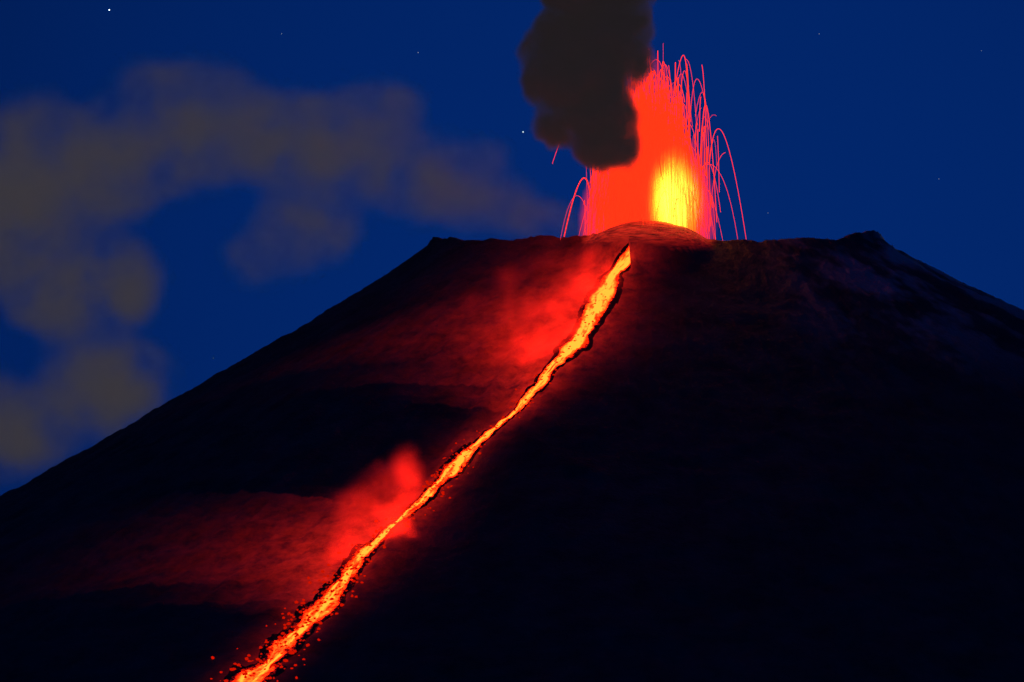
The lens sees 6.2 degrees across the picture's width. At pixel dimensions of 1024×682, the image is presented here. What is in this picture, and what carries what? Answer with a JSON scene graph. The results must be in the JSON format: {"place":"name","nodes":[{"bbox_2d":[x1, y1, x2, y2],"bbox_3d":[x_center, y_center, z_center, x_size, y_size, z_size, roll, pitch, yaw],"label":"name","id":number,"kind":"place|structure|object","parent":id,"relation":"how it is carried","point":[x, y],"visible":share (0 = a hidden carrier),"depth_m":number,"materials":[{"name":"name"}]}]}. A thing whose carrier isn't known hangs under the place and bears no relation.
{"place":"outdoors","nodes":[
{"label":"outdoors","id":0,"kind":"place"},
{"bbox_2d":[0,220,1023,681],"bbox_3d":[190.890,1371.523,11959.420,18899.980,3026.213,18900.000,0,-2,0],"label":"volcano","id":1,"kind":"structure","parent":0,"point":[752,460],"depth_m":11254.90},
{"bbox_2d":[210,288,605,681],"bbox_3d":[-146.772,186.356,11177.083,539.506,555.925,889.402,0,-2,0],"label":"rocks","id":2,"kind":"object","parent":1,"relation":"on","point":[296,634],"visible":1,"depth_m":11026.82,"materials":[{"name":"stone"}]},
{"bbox_2d":[223,242,630,681],"bbox_3d":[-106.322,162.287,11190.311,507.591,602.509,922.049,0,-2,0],"label":"lava flow","id":3,"kind":"object","parent":1,"relation":"on","point":[611,280],"visible":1,"depth_m":11242.19,"materials":[{"name":"orange liquid"}]},
{"bbox_2d":[552,48,745,239],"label":"fountain trails","id":4,"kind":"object","parent":1,"relation":"on","point":[647,164],"visible":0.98,"depth_m":11761.64,"materials":[{"name":"liquid"}]},
{"bbox_2d":[0,0,1023,495],"label":"sky","id":5,"kind":"structure","parent":0,"point":[201,181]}
]}

